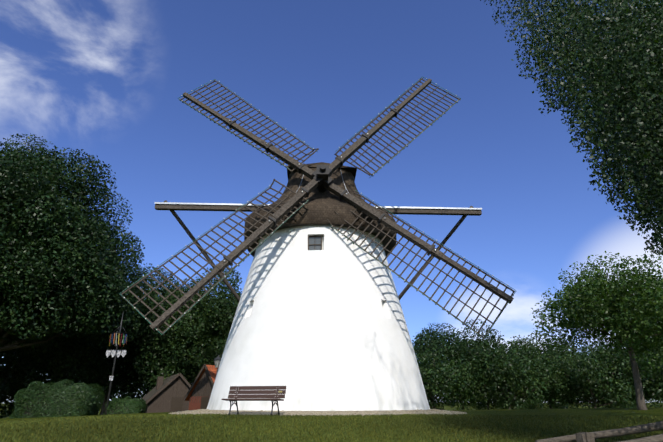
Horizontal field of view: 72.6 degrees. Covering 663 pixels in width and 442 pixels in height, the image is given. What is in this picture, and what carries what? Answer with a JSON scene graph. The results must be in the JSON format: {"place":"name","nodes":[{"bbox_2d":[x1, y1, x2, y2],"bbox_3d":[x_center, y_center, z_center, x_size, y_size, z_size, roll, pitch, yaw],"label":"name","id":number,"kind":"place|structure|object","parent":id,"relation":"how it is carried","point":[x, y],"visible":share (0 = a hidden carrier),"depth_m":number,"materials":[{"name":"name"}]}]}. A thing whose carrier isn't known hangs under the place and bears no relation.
{"place":"outdoors","nodes":[
{"label":"outdoors","id":0,"kind":"place"},
{"bbox_2d":[207,225,429,410],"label":"mill tower","id":1,"kind":"structure","parent":0,"point":[325,328],"depth_m":17.83,"materials":[{"name":"white paint"}]},
{"bbox_2d":[308,236,321,249],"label":"mill windows","id":2,"kind":"structure","parent":1,"relation":"in","point":[314,242],"depth_m":19.76,"materials":[{"name":"grey glass"}]},
{"bbox_2d":[244,162,396,256],"bbox_3d":[-0.562,-0.322,23.919,7.621,3.900,7.403,0,-22,0],"label":"windmill cap","id":3,"kind":"object","parent":1,"relation":"on","point":[319,208],"visible":0.48,"depth_m":20.56,"materials":[{"name":"brown wood"}]},
{"bbox_2d":[119,77,515,339],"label":"windmill sails","id":4,"kind":"object","parent":3,"relation":"attached to","point":[321,180],"visible":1,"depth_m":19.67},
{"bbox_2d":[154,200,481,301],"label":"wooden support beams","id":5,"kind":"structure","parent":3,"relation":"attached to","point":[176,206],"depth_m":24.38,"materials":[{"name":"wood"}]},
{"bbox_2d":[0,403,662,441],"bbox_3d":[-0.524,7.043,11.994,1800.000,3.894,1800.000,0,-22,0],"label":"ground","id":6,"kind":"structure","parent":0,"point":[650,411],"depth_m":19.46,"materials":[{"name":"green plant"}]},
{"bbox_2d":[0,213,78,369],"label":"tree","id":7,"kind":"object","parent":6,"relation":"on","point":[11,354],"visible":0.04,"depth_m":38.59,"materials":[{"name":"green plant"}]},
{"bbox_2d":[0,344,89,418],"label":"tree","id":8,"kind":"object","parent":6,"relation":"on","point":[5,413],"visible":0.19,"depth_m":43.53,"materials":[{"name":"green plant"}]},
{"bbox_2d":[9,379,104,418],"bbox_3d":[-14.028,9.759,22.906,4.130,3.278,2.507,0,-22,0],"label":"hedge","id":9,"kind":"object","parent":6,"relation":"on","point":[61,398],"visible":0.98,"depth_m":22.31,"materials":[{"name":"green plant"}]},
{"bbox_2d":[0,338,141,410],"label":"tree","id":10,"kind":"object","parent":6,"relation":"on","point":[13,384],"depth_m":46.18,"materials":[{"name":"green plant"}]},
{"bbox_2d":[0,133,147,368],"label":"tree","id":11,"kind":"object","parent":6,"relation":"on","point":[73,246],"visible":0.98,"depth_m":31.08,"materials":[{"name":"green plant"}]},
{"bbox_2d":[15,241,198,414],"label":"tree","id":12,"kind":"object","parent":6,"relation":"on","point":[83,374],"visible":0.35,"depth_m":40.18,"materials":[{"name":"green plant"}]},
{"bbox_2d":[105,311,127,414],"bbox_3d":[-13.773,9.480,28.478,1.072,7.534,1.072,-14,-26,32],"label":"maypole","id":13,"kind":"object","parent":6,"relation":"on","point":[116,353],"visible":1,"depth_m":28.85,"materials":[{"name":"grey"}]},
{"bbox_2d":[67,357,172,400],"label":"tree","id":14,"kind":"object","parent":6,"relation":"on","point":[121,394],"depth_m":60.63,"materials":[{"name":"green plant"}]},
{"bbox_2d":[103,396,146,414],"bbox_3d":[-12.935,11.941,28.073,2.498,1.971,1.386,0,-22,0],"label":"hedge","id":15,"kind":"object","parent":6,"relation":"on","point":[127,405],"visible":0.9,"depth_m":27.77,"materials":[{"name":"green plant"}]},
{"bbox_2d":[81,287,175,396],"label":"tree","id":16,"kind":"object","parent":6,"relation":"on","point":[132,376],"visible":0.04,"depth_m":42.31,"materials":[{"name":"green plant"}]},
{"bbox_2d":[141,373,190,412],"bbox_3d":[-12.029,13.295,33.639,4.212,3.493,5.020,11,-24,-26],"label":"dark hut","id":17,"kind":"object","parent":6,"relation":"on","point":[168,394],"visible":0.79,"depth_m":31.81,"materials":[{"name":"brown wood"}]},
{"bbox_2d":[112,288,220,398],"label":"tree","id":18,"kind":"object","parent":6,"relation":"on","point":[143,372],"visible":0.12,"depth_m":40.20,"materials":[{"name":"green plant"}]},
{"bbox_2d":[156,264,241,385],"bbox_3d":[-8.339,10.220,37.564,11.975,13.322,11.275,0,-22,0],"label":"tree","id":19,"kind":"object","parent":6,"relation":"on","point":[219,315],"visible":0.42,"depth_m":35.01,"materials":[{"name":"green plant"}]},
{"bbox_2d":[183,364,216,409],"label":"house","id":20,"kind":"structure","parent":6,"relation":"on","point":[198,395],"depth_m":30.08,"materials":[{"name":"brown brick"}]},
{"bbox_2d":[214,355,220,374],"bbox_3d":[-6.987,10.190,27.208,0.520,4.071,0.600,0,-22,0],"label":"street lantern","id":21,"kind":"object","parent":6,"relation":"on","point":[217,360],"visible":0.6,"depth_m":27.64,"materials":[{"name":"grey"}]},
{"bbox_2d":[168,409,466,415],"bbox_3d":[-0.559,8.430,20.057,12.700,0.200,12.700,0,-22,0],"label":"gravel strip","id":22,"kind":"object","parent":6,"relation":"on","point":[330,413],"visible":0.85,"depth_m":15.55,"materials":[{"name":"grey gravel"}]},
{"bbox_2d":[222,386,285,414],"bbox_3d":[-2.472,5.780,14.558,2.000,0.871,0.717,-6,-23,15],"label":"park bench","id":23,"kind":"object","parent":22,"relation":"on","point":[275,393],"visible":1,"depth_m":14.67,"materials":[{"name":"brown wood"}]},
{"bbox_2d":[416,346,476,409],"bbox_3d":[8.221,14.245,38.088,7.145,7.038,7.785,-16,-27,34],"label":"tree","id":24,"kind":"object","parent":6,"relation":"on","point":[432,373],"visible":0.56,"depth_m":37.66,"materials":[{"name":"green plant"}]},
{"bbox_2d":[412,319,523,409],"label":"tree","id":25,"kind":"object","parent":6,"relation":"on","point":[454,348],"visible":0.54,"depth_m":44.39,"materials":[{"name":"green plant"}]},
{"bbox_2d":[443,379,530,409],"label":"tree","id":26,"kind":"object","parent":6,"relation":"on","point":[483,406],"visible":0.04,"depth_m":65.68,"materials":[{"name":"green plant"}]},
{"bbox_2d":[453,338,564,409],"bbox_3d":[15.934,14.954,41.515,9.768,8.273,9.174,-18,-28,37],"label":"tree","id":27,"kind":"object","parent":6,"relation":"on","point":[511,377],"visible":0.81,"depth_m":39.68,"materials":[{"name":"green plant"}]},
{"bbox_2d":[499,393,582,408],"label":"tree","id":28,"kind":"object","parent":6,"relation":"on","point":[536,406],"depth_m":64.22,"materials":[{"name":"green plant"}]},
{"bbox_2d":[498,331,592,408],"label":"tree","id":29,"kind":"object","parent":6,"relation":"on","point":[536,349],"visible":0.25,"depth_m":48.73,"materials":[{"name":"green plant"}]},
{"bbox_2d":[480,0,662,257],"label":"birch tree","id":30,"kind":"object","parent":6,"relation":"on","point":[626,69],"visible":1,"depth_m":6.48,"materials":[{"name":"green plant"}]},
{"bbox_2d":[533,342,656,408],"bbox_3d":[23.355,14.986,40.765,10.259,7.654,9.537,0,-22,0],"label":"tree","id":31,"kind":"object","parent":6,"relation":"on","point":[597,376],"visible":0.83,"depth_m":39.68,"materials":[{"name":"green plant"}]},
{"bbox_2d":[531,249,662,409],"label":"tree","id":32,"kind":"object","parent":6,"relation":"on","point":[613,307],"visible":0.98,"depth_m":20.60,"materials":[{"name":"green plant"}]},
{"bbox_2d":[535,421,662,441],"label":"rail fence","id":33,"kind":"object","parent":6,"relation":"on","point":[593,436],"visible":1,"depth_m":6.15,"materials":[{"name":"brown wood"}]},
{"bbox_2d":[579,336,636,407],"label":"tree","id":34,"kind":"object","parent":6,"relation":"on","point":[604,363],"visible":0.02,"depth_m":47.32,"materials":[{"name":"green plant"}]},
{"bbox_2d":[579,391,662,407],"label":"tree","id":35,"kind":"object","parent":6,"relation":"on","point":[646,403],"visible":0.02,"depth_m":58.87,"materials":[{"name":"green plant"}]},
{"bbox_2d":[607,340,662,407],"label":"tree","id":36,"kind":"object","parent":6,"relation":"on","point":[657,392],"visible":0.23,"depth_m":38.28,"materials":[{"name":"green plant"}]},
{"bbox_2d":[619,315,662,379],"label":"tree","id":37,"kind":"object","parent":6,"relation":"on","point":[653,358],"visible":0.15,"depth_m":26.48,"materials":[{"name":"green plant"}]},
{"bbox_2d":[0,0,662,402],"label":"sky","id":38,"kind":"structure","parent":0,"point":[106,79],"materials":[{"name":"blue"}]}
]}

